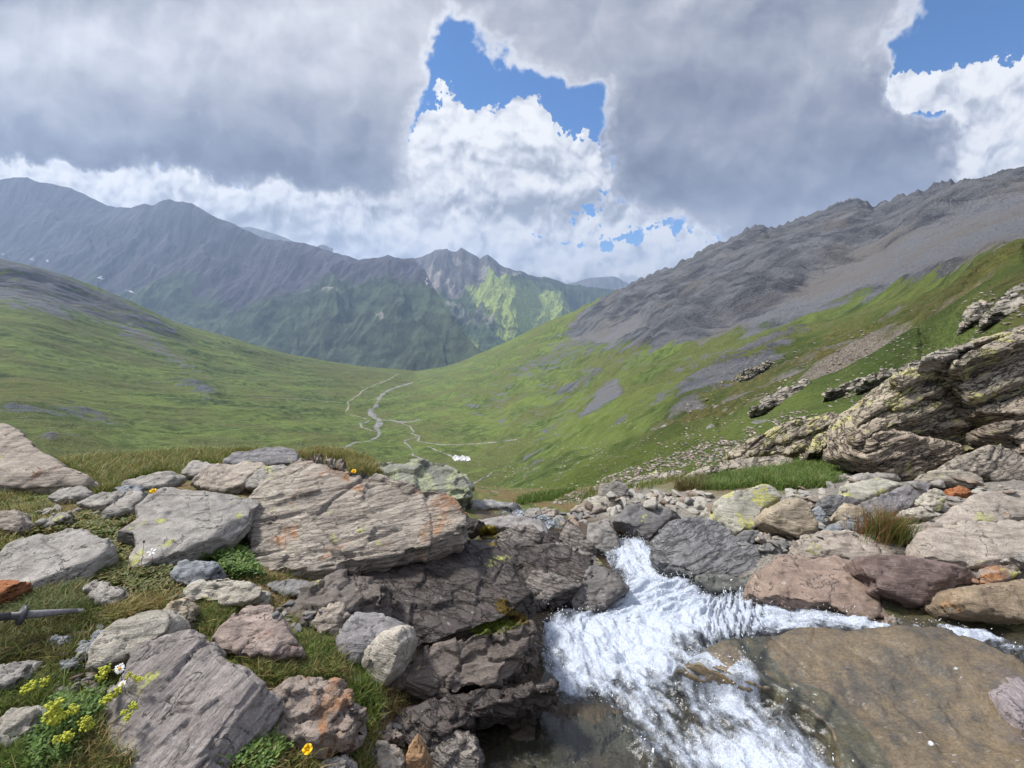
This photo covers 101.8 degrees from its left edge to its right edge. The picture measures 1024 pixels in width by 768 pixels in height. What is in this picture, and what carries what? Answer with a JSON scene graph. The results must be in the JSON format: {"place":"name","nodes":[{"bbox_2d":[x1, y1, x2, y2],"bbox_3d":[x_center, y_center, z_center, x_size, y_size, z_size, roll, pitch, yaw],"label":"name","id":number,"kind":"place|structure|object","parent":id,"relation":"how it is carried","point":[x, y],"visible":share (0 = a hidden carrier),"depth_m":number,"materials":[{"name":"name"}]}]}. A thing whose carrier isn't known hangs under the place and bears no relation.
{"place":"outdoors","nodes":[
{"label":"outdoors","id":0,"kind":"place"},
{"bbox_2d":[0,177,481,370],"bbox_3d":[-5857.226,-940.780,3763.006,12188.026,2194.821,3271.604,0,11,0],"label":"mountain range","id":1,"kind":"structure","parent":0,"point":[189,264],"depth_m":3567.32,"materials":[{"name":"stone"}]},
{"bbox_2d":[241,227,332,251],"bbox_3d":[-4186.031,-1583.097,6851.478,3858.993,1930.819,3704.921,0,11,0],"label":"distant mountain","id":2,"kind":"structure","parent":0,"point":[265,234],"depth_m":6680.89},
{"bbox_2d":[343,382,412,448],"bbox_3d":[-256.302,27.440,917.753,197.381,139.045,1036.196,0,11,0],"label":"valley stream","id":3,"kind":"structure","parent":0,"point":[375,415],"depth_m":787.49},
{"bbox_2d":[0,441,855,767],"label":"grass","id":4,"kind":"structure","parent":0,"point":[108,471],"depth_m":1.92,"materials":[{"name":"green plant"}]},
{"bbox_2d":[0,167,1023,488],"bbox_3d":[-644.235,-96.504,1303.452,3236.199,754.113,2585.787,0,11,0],"label":"hillside","id":5,"kind":"structure","parent":0,"point":[630,367],"depth_m":433.55,"materials":[{"name":"plant"}]},
{"bbox_2d":[15,290,1023,504],"bbox_3d":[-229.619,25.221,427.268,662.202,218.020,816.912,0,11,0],"label":"scree","id":6,"kind":"structure","parent":5,"relation":"on","point":[710,456],"depth_m":20.86,"materials":[{"name":"stone"}]},
{"bbox_2d":[707,360,770,391],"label":"rock ledge","id":7,"kind":"object","parent":5,"relation":"on","point":[747,374],"visible":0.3,"depth_m":123.16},
{"bbox_2d":[747,379,811,418],"bbox_3d":[19.070,1.233,29.842,4.670,3.109,1.679,-2,12,-12],"label":"rock ledge","id":8,"kind":"object","parent":5,"relation":"on","point":[775,398],"visible":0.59,"depth_m":29.47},
{"bbox_2d":[821,377,865,401],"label":"rock ledge","id":9,"kind":"object","parent":5,"relation":"on","point":[842,389],"visible":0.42,"depth_m":24.86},
{"bbox_2d":[853,368,895,394],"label":"rock ledge","id":10,"kind":"object","parent":5,"relation":"on","point":[869,381],"visible":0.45,"depth_m":22.72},
{"bbox_2d":[957,300,993,334],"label":"rock ledge","id":11,"kind":"object","parent":5,"relation":"on","point":[975,312],"visible":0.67,"depth_m":19.82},
{"bbox_2d":[978,292,1023,331],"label":"rock ledge","id":12,"kind":"object","parent":5,"relation":"on","point":[1003,307],"visible":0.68,"depth_m":17.92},
{"bbox_2d":[0,449,1023,767],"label":"ground","id":13,"kind":"structure","parent":0,"point":[660,755],"depth_m":2.34,"materials":[{"name":"soil"}]},
{"bbox_2d":[0,579,32,604],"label":"orange stone","id":14,"kind":"object","parent":13,"relation":"on","point":[10,589],"visible":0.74,"depth_m":1.98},
{"bbox_2d":[0,509,35,534],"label":"rock","id":15,"kind":"object","parent":13,"relation":"on","point":[14,521],"visible":0.75,"depth_m":2.67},
{"bbox_2d":[0,660,43,691],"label":"rock","id":16,"kind":"object","parent":13,"relation":"on","point":[15,673],"visible":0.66,"depth_m":1.51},
{"bbox_2d":[0,705,47,749],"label":"rock","id":17,"kind":"object","parent":13,"relation":"on","point":[23,720],"visible":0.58,"depth_m":1.32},
{"bbox_2d":[19,676,49,702],"bbox_3d":[-1.635,1.059,1.424,0.065,0.114,0.070,0,11,0],"label":"ladys mantle","id":18,"kind":"object","parent":13,"relation":"on","point":[29,686],"visible":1,"depth_m":1.42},
{"bbox_2d":[0,605,83,625],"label":"trekking pole","id":19,"kind":"object","parent":13,"relation":"on","point":[21,615],"visible":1,"depth_m":1.71,"materials":[{"name":"metal"}]},
{"bbox_2d":[0,423,99,493],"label":"rock slab","id":20,"kind":"object","parent":13,"relation":"on","point":[26,464],"visible":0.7,"depth_m":3.52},
{"bbox_2d":[41,697,65,727],"bbox_3d":[-1.439,1.066,1.314,0.067,0.159,0.057,9,14,37],"label":"ladys mantle","id":21,"kind":"object","parent":13,"relation":"on","point":[54,713],"visible":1,"depth_m":1.30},
{"bbox_2d":[37,510,74,528],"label":"rock","id":22,"kind":"object","parent":13,"relation":"on","point":[61,518],"visible":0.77,"depth_m":2.77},
{"bbox_2d":[0,528,117,589],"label":"rock slab","id":23,"kind":"object","parent":13,"relation":"on","point":[39,559],"visible":0.72,"depth_m":2.21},
{"bbox_2d":[48,485,93,503],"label":"rock slab","id":24,"kind":"object","parent":13,"relation":"on","point":[73,494],"visible":0.65,"depth_m":3.24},
{"bbox_2d":[75,629,103,663],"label":"rock","id":25,"kind":"object","parent":13,"relation":"on","point":[87,643],"visible":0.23,"depth_m":1.67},
{"bbox_2d":[76,490,125,511],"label":"rock slab","id":26,"kind":"object","parent":13,"relation":"on","point":[101,501],"visible":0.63,"depth_m":3.08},
{"bbox_2d":[83,579,131,607],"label":"rock","id":27,"kind":"object","parent":13,"relation":"on","point":[102,590],"visible":0.66,"depth_m":1.99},
{"bbox_2d":[101,489,145,521],"bbox_3d":[-2.737,0.884,2.975,0.188,0.207,0.270,2,11,10],"label":"rock slab","id":28,"kind":"object","parent":13,"relation":"on","point":[128,501],"visible":0.62,"depth_m":2.91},
{"bbox_2d":[85,609,190,673],"bbox_3d":[-1.514,1.062,1.713,0.307,0.255,0.226,-6,13,-29],"label":"boulder","id":29,"kind":"object","parent":13,"relation":"on","point":[126,636],"visible":0.66,"depth_m":1.63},
{"bbox_2d":[120,471,187,490],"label":"rock slab","id":30,"kind":"object","parent":13,"relation":"on","point":[157,480],"visible":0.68,"depth_m":3.53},
{"bbox_2d":[164,597,199,628],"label":"rock","id":31,"kind":"object","parent":13,"relation":"on","point":[187,608],"visible":0.52,"depth_m":1.91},
{"bbox_2d":[116,487,261,568],"bbox_3d":[-2.055,0.920,2.593,0.786,0.348,0.657,0,11,0],"label":"rock slab","id":32,"kind":"object","parent":13,"relation":"on","point":[173,525],"visible":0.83,"depth_m":2.54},
{"bbox_2d":[102,629,282,767],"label":"rock slab","id":33,"kind":"object","parent":13,"relation":"on","point":[198,697],"visible":0.84,"depth_m":1.44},
{"bbox_2d":[169,559,225,584],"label":"rock","id":34,"kind":"object","parent":13,"relation":"on","point":[186,570],"visible":0.77,"depth_m":2.19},
{"bbox_2d":[181,460,214,479],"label":"rock","id":35,"kind":"object","parent":13,"relation":"on","point":[192,469],"visible":0.36,"depth_m":3.87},
{"bbox_2d":[0,493,410,767],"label":"leafy ground cover","id":36,"kind":"object","parent":13,"relation":"on","point":[244,558],"visible":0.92,"depth_m":2.07,"materials":[{"name":"green plant"}]},
{"bbox_2d":[182,578,271,608],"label":"rock","id":37,"kind":"object","parent":13,"relation":"on","point":[243,593],"visible":0.74,"depth_m":2.10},
{"bbox_2d":[190,460,265,494],"bbox_3d":[-2.386,0.817,3.483,0.583,0.272,0.367,0,11,0],"label":"rock slab","id":38,"kind":"object","parent":13,"relation":"on","point":[219,478],"visible":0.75,"depth_m":3.44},
{"bbox_2d":[210,605,305,660],"bbox_3d":[-1.110,1.153,1.879,0.412,0.231,0.259,0,11,0],"label":"rock","id":39,"kind":"object","parent":13,"relation":"on","point":[254,631],"visible":0.77,"depth_m":1.81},
{"bbox_2d":[235,464,286,491],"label":"rock slab","id":40,"kind":"object","parent":13,"relation":"on","point":[255,479],"visible":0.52,"depth_m":3.44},
{"bbox_2d":[223,446,299,465],"bbox_3d":[-2.547,0.812,4.315,0.782,0.308,0.314,0,11,0],"label":"rock slab","id":41,"kind":"object","parent":13,"relation":"on","point":[269,456],"visible":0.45,"depth_m":4.23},
{"bbox_2d":[267,579,309,597],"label":"rock slab","id":42,"kind":"object","parent":13,"relation":"on","point":[291,587],"visible":0.49,"depth_m":2.27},
{"bbox_2d":[270,675,368,759],"bbox_3d":[-0.764,1.276,1.589,0.432,0.291,0.262,0,11,0],"label":"rock","id":43,"kind":"object","parent":13,"relation":"on","point":[316,714],"visible":0.76,"depth_m":1.53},
{"bbox_2d":[318,753,357,767],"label":"rock","id":44,"kind":"object","parent":13,"relation":"on","point":[345,760],"visible":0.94,"depth_m":1.46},
{"bbox_2d":[283,569,394,629],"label":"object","id":45,"kind":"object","parent":13,"relation":"on","point":[364,594],"visible":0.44,"depth_m":2.21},
{"bbox_2d":[309,602,350,635],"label":"rock","id":46,"kind":"object","parent":45,"relation":"on","point":[327,617],"visible":0.7,"depth_m":2.06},
{"bbox_2d":[335,612,407,665],"bbox_3d":[-0.668,1.242,2.009,0.341,0.210,0.229,0,11,0],"label":"rock slab","id":47,"kind":"object","parent":13,"relation":"on","point":[359,632],"visible":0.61,"depth_m":1.98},
{"bbox_2d":[370,740,405,767],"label":"rock","id":48,"kind":"object","parent":13,"relation":"on","point":[384,750],"visible":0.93,"depth_m":1.58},
{"bbox_2d":[377,723,405,746],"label":"rock","id":49,"kind":"object","parent":13,"relation":"on","point":[394,736],"visible":0.85,"depth_m":1.72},
{"bbox_2d":[355,458,474,510],"bbox_3d":[-1.591,1.564,6.096,2.202,0.998,0.900,1,11,7],"label":"rock","id":50,"kind":"object","parent":13,"relation":"on","point":[423,474],"visible":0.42,"depth_m":5.84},
{"bbox_2d":[405,734,432,767],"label":"rock splinter","id":51,"kind":"object","parent":13,"relation":"on","point":[417,755],"visible":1,"depth_m":1.60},
{"bbox_2d":[347,539,538,647],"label":"bedrock","id":52,"kind":"structure","parent":13,"relation":"on","point":[453,595],"depth_m":2.53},
{"bbox_2d":[243,454,468,580],"bbox_3d":[-1.153,0.956,2.829,1.677,0.618,0.906,4,12,19],"label":"tilted rock","id":53,"kind":"object","parent":52,"relation":"on","point":[315,518],"visible":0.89,"depth_m":2.74,"materials":[{"name":"stone"}]},
{"bbox_2d":[468,619,520,635],"bbox_3d":[-0.092,1.322,2.285,0.317,0.346,0.455,0,11,0],"label":"moss cushion","id":54,"kind":"object","parent":52,"relation":"on","point":[492,627],"visible":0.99,"depth_m":2.42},
{"bbox_2d":[494,598,529,624],"bbox_3d":[0.006,1.370,2.409,0.233,0.496,0.594,0,11,0],"label":"moss cushion","id":55,"kind":"object","parent":52,"relation":"on","point":[503,607],"visible":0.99,"depth_m":2.49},
{"bbox_2d":[426,728,484,767],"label":"bedrock","id":56,"kind":"structure","parent":13,"relation":"on","point":[458,748],"depth_m":1.72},
{"bbox_2d":[388,620,538,703],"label":"bedrock","id":57,"kind":"structure","parent":13,"relation":"on","point":[440,670],"depth_m":1.98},
{"bbox_2d":[361,625,417,685],"bbox_3d":[-0.569,1.274,1.977,0.205,0.299,0.257,6,13,28],"label":"rock block","id":58,"kind":"object","parent":57,"relation":"on","point":[389,652],"visible":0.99,"depth_m":1.89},
{"bbox_2d":[465,516,485,538],"bbox_3d":[-0.402,1.428,4.144,0.286,0.255,0.231,0,11,0],"label":"rock block","id":59,"kind":"object","parent":13,"relation":"on","point":[473,527],"visible":0.62,"depth_m":4.07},
{"bbox_2d":[392,678,559,746],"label":"bedrock","id":60,"kind":"structure","parent":13,"relation":"on","point":[437,720],"depth_m":1.85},
{"bbox_2d":[468,499,522,510],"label":"rock slab","id":61,"kind":"object","parent":13,"relation":"on","point":[489,504],"visible":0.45,"depth_m":5.96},
{"bbox_2d":[479,515,548,535],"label":"rock slab","id":62,"kind":"object","parent":13,"relation":"on","point":[502,523],"visible":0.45,"depth_m":4.80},
{"bbox_2d":[496,524,543,543],"bbox_3d":[0.084,1.551,4.199,0.496,0.271,0.281,0,11,0],"label":"rock block","id":63,"kind":"object","parent":13,"relation":"on","point":[531,532],"visible":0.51,"depth_m":4.14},
{"bbox_2d":[491,537,593,612],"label":"bedrock","id":64,"kind":"structure","parent":13,"relation":"on","point":[528,558],"depth_m":3.17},
{"bbox_2d":[526,570,581,606],"bbox_3d":[0.271,1.514,3.026,0.474,0.321,0.341,0,11,0],"label":"rock block","id":65,"kind":"object","parent":64,"relation":"on","point":[549,586],"visible":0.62,"depth_m":2.92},
{"bbox_2d":[476,698,645,767],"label":"water pool","id":66,"kind":"structure","parent":13,"relation":"on","point":[563,734],"depth_m":1.93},
{"bbox_2d":[559,522,596,556],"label":"rock slab","id":67,"kind":"object","parent":13,"relation":"on","point":[572,535],"visible":0.64,"depth_m":4.10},
{"bbox_2d":[570,504,606,514],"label":"rock","id":68,"kind":"object","parent":13,"relation":"on","point":[594,510],"visible":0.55,"depth_m":5.73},
{"bbox_2d":[565,564,629,616],"bbox_3d":[0.618,1.551,3.089,0.514,0.396,0.366,-7,13,-30],"label":"rock block","id":69,"kind":"object","parent":13,"relation":"on","point":[607,587],"visible":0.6,"depth_m":2.97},
{"bbox_2d":[581,495,622,507],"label":"rock slab","id":70,"kind":"object","parent":13,"relation":"on","point":[597,500],"visible":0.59,"depth_m":5.84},
{"bbox_2d":[586,518,620,557],"bbox_3d":[0.922,1.617,4.301,0.357,0.391,0.397,0,11,0],"label":"rock block","id":71,"kind":"object","parent":13,"relation":"on","point":[602,536],"visible":0.69,"depth_m":4.20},
{"bbox_2d":[598,481,628,497],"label":"rock","id":72,"kind":"object","parent":13,"relation":"on","point":[619,489],"visible":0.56,"depth_m":6.22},
{"bbox_2d":[612,503,680,541],"bbox_3d":[1.510,1.566,4.705,0.732,0.434,0.435,-6,13,-29],"label":"rock block","id":73,"kind":"object","parent":13,"relation":"on","point":[639,519],"visible":0.8,"depth_m":4.58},
{"bbox_2d":[625,470,686,484],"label":"rock ledge","id":74,"kind":"object","parent":13,"relation":"on","point":[652,475],"visible":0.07,"depth_m":8.32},
{"bbox_2d":[649,516,786,585],"bbox_3d":[1.746,1.536,3.563,1.071,0.575,0.716,7,13,32],"label":"rock slab","id":75,"kind":"object","parent":13,"relation":"on","point":[694,546],"visible":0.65,"depth_m":3.51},
{"bbox_2d":[694,573,752,597],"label":"rock slab","id":76,"kind":"object","parent":13,"relation":"on","point":[709,583],"visible":0.47,"depth_m":3.07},
{"bbox_2d":[680,454,794,481],"bbox_3d":[3.975,1.659,7.503,2.560,0.628,0.540,-2,11,-10],"label":"rock ledge","id":77,"kind":"object","parent":13,"relation":"on","point":[741,462],"visible":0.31,"depth_m":7.49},
{"bbox_2d":[708,483,781,535],"bbox_3d":[2.345,1.319,4.195,0.698,0.638,0.594,0,11,0],"label":"boulder","id":78,"kind":"object","parent":13,"relation":"on","point":[736,512],"visible":0.73,"depth_m":4.05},
{"bbox_2d":[719,412,838,464],"bbox_3d":[6.136,1.257,9.167,3.576,1.308,1.045,-3,12,-13],"label":"rock ledge","id":79,"kind":"object","parent":13,"relation":"on","point":[761,445],"visible":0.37,"depth_m":8.75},
{"bbox_2d":[773,419,832,445],"bbox_3d":[6.066,1.094,8.916,1.702,0.738,0.398,0,11,0],"label":"rock ledge","id":80,"kind":"object","parent":79,"relation":"on","point":[815,427],"visible":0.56,"depth_m":8.80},
{"bbox_2d":[754,497,818,537],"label":"boulder","id":81,"kind":"object","parent":13,"relation":"on","point":[789,516],"visible":0.91,"depth_m":3.74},
{"bbox_2d":[799,431,825,461],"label":"rock ledge","id":82,"kind":"object","parent":13,"relation":"on","point":[814,444],"visible":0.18,"depth_m":7.47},
{"bbox_2d":[742,554,888,621],"bbox_3d":[2.049,1.467,2.867,0.879,0.442,0.550,0,11,0],"label":"rock","id":83,"kind":"object","parent":13,"relation":"on","point":[787,582],"visible":0.64,"depth_m":2.78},
{"bbox_2d":[813,494,860,515],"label":"rock","id":84,"kind":"object","parent":13,"relation":"on","point":[829,504],"visible":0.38,"depth_m":4.26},
{"bbox_2d":[827,503,865,523],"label":"rock","id":85,"kind":"object","parent":13,"relation":"on","point":[837,515],"visible":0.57,"depth_m":4.04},
{"bbox_2d":[788,530,905,559],"bbox_3d":[2.617,1.337,3.274,0.888,0.317,0.326,0,11,0],"label":"rock slab","id":86,"kind":"object","parent":13,"relation":"on","point":[845,544],"visible":0.54,"depth_m":3.21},
{"bbox_2d":[673,624,1023,767],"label":"stream slab","id":87,"kind":"structure","parent":13,"relation":"on","point":[901,696],"depth_m":1.88,"materials":[{"name":"stone"}]},
{"bbox_2d":[838,477,903,502],"bbox_3d":[4.175,1.256,4.862,0.970,0.280,0.274,-4,12,-20],"label":"rock slab","id":88,"kind":"object","parent":13,"relation":"on","point":[862,490],"visible":0.62,"depth_m":4.77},
{"bbox_2d":[843,471,900,485],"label":"rock slab","id":89,"kind":"object","parent":13,"relation":"on","point":[859,477],"visible":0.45,"depth_m":5.49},
{"bbox_2d":[845,496,928,549],"bbox_3d":[2.928,1.079,3.268,0.689,0.264,0.656,0,11,0],"label":"grass tuft","id":90,"kind":"object","parent":13,"relation":"on","point":[887,527],"visible":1,"depth_m":3.22,"materials":[{"name":"green plant"}]},
{"bbox_2d":[822,428,964,480],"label":"cliff block","id":91,"kind":"structure","parent":13,"relation":"on","point":[906,456],"depth_m":5.57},
{"bbox_2d":[844,418,888,447],"bbox_3d":[4.919,0.703,5.808,0.570,0.472,0.278,-3,12,-15],"label":"rock ledge","id":92,"kind":"object","parent":91,"relation":"on","point":[858,437],"visible":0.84,"depth_m":5.71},
{"bbox_2d":[856,481,930,516],"bbox_3d":[3.878,1.200,4.241,0.935,0.393,0.307,-3,12,-16],"label":"rock block","id":93,"kind":"object","parent":13,"relation":"on","point":[907,495],"visible":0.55,"depth_m":4.14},
{"bbox_2d":[813,366,975,453],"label":"cliff block","id":94,"kind":"structure","parent":13,"relation":"on","point":[880,400],"depth_m":6.05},
{"bbox_2d":[866,400,941,430],"bbox_3d":[5.644,0.490,6.055,1.051,0.521,0.344,-1,11,-7],"label":"rock ledge","id":95,"kind":"object","parent":94,"relation":"attached to","point":[913,414],"visible":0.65,"depth_m":5.94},
{"bbox_2d":[888,366,935,391],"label":"rock ledge","id":96,"kind":"object","parent":94,"relation":"on","point":[911,376],"visible":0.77,"depth_m":6.01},
{"bbox_2d":[888,377,952,411],"bbox_3d":[5.925,0.187,6.101,1.006,0.629,0.318,-1,11,-7],"label":"rock ledge","id":97,"kind":"object","parent":94,"relation":"attached to","point":[928,390],"visible":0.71,"depth_m":5.99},
{"bbox_2d":[915,342,974,372],"bbox_3d":[6.125,-0.365,5.921,0.748,0.485,0.375,0,11,0],"label":"rock ledge","id":98,"kind":"object","parent":94,"relation":"on","point":[937,360],"visible":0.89,"depth_m":5.82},
{"bbox_2d":[927,417,974,438],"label":"rock ledge","id":99,"kind":"object","parent":94,"relation":"attached to","point":[954,426],"visible":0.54,"depth_m":5.96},
{"bbox_2d":[843,554,975,609],"bbox_3d":[2.670,1.356,2.806,0.778,0.454,0.430,0,11,0],"label":"boulder","id":100,"kind":"object","parent":13,"relation":"on","point":[909,582],"visible":0.78,"depth_m":2.68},
{"bbox_2d":[896,506,934,523],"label":"rock","id":101,"kind":"object","parent":13,"relation":"on","point":[922,512],"visible":0.59,"depth_m":3.79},
{"bbox_2d":[912,488,947,511],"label":"rock","id":102,"kind":"object","parent":13,"relation":"on","point":[934,499],"visible":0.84,"depth_m":4.07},
{"bbox_2d":[914,469,983,489],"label":"boulder","id":103,"kind":"object","parent":13,"relation":"on","point":[942,475],"visible":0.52,"depth_m":4.73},
{"bbox_2d":[944,485,971,497],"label":"rock","id":104,"kind":"object","parent":13,"relation":"on","point":[961,491],"visible":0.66,"depth_m":4.42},
{"bbox_2d":[905,519,1023,569],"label":"rock slab","id":105,"kind":"object","parent":13,"relation":"on","point":[971,545],"visible":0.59,"depth_m":2.92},
{"bbox_2d":[919,577,1023,624],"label":"boulder","id":106,"kind":"object","parent":13,"relation":"on","point":[998,603],"visible":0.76,"depth_m":2.46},
{"bbox_2d":[935,489,1023,524],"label":"rock slab","id":107,"kind":"object","parent":13,"relation":"on","point":[993,506],"visible":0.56,"depth_m":3.54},
{"bbox_2d":[936,444,1023,481],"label":"cliff block","id":108,"kind":"structure","parent":13,"relation":"on","point":[998,463],"depth_m":5.05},
{"bbox_2d":[936,324,1023,427],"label":"cliff block","id":109,"kind":"structure","parent":13,"relation":"on","point":[964,411],"depth_m":5.86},
{"bbox_2d":[947,331,1023,375],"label":"rock ledge","id":110,"kind":"object","parent":109,"relation":"on","point":[1007,346],"visible":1,"depth_m":5.71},
{"bbox_2d":[953,358,1023,404],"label":"rock ledge","id":111,"kind":"object","parent":109,"relation":"on","point":[981,387],"visible":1,"depth_m":5.72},
{"bbox_2d":[968,395,1023,421],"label":"rock ledge","id":112,"kind":"object","parent":109,"relation":"on","point":[1011,409],"visible":0.94,"depth_m":5.62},
{"bbox_2d":[965,420,1023,457],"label":"cliff block","id":113,"kind":"structure","parent":13,"relation":"on","point":[1008,434],"depth_m":5.31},
{"bbox_2d":[971,563,1021,584],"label":"rock","id":114,"kind":"object","parent":13,"relation":"on","point":[998,573],"visible":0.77,"depth_m":2.69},
{"bbox_2d":[988,676,1023,731],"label":"stream slab","id":115,"kind":"structure","parent":13,"relation":"on","point":[1007,699],"depth_m":1.73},
{"bbox_2d":[1000,553,1023,569],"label":"rock","id":116,"kind":"object","parent":13,"relation":"on","point":[1017,560],"visible":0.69,"depth_m":2.75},
{"bbox_2d":[0,0,1023,283],"label":"sky","id":117,"kind":"structure","parent":0,"point":[565,141],"materials":[{"name":"white"}]},
{"bbox_2d":[414,247,613,351],"bbox_3d":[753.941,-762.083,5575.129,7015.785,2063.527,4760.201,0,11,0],"label":"mountain peak","id":118,"kind":"structure","parent":0,"point":[488,301],"depth_m":5116.18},
{"bbox_2d":[569,276,628,289],"bbox_3d":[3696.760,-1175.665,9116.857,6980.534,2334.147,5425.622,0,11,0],"label":"distant mountain","id":119,"kind":"structure","parent":0,"point":[612,283],"depth_m":9091.50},
{"bbox_2d":[503,509,1023,767],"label":"stream","id":120,"kind":"structure","parent":0,"point":[600,662],"depth_m":2.49,"materials":[{"name":"liquid"}]},
{"bbox_2d":[502,506,1021,767],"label":"spray","id":121,"kind":"object","parent":120,"relation":"on","point":[653,749],"visible":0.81,"depth_m":2.75,"materials":[{"name":"white"}]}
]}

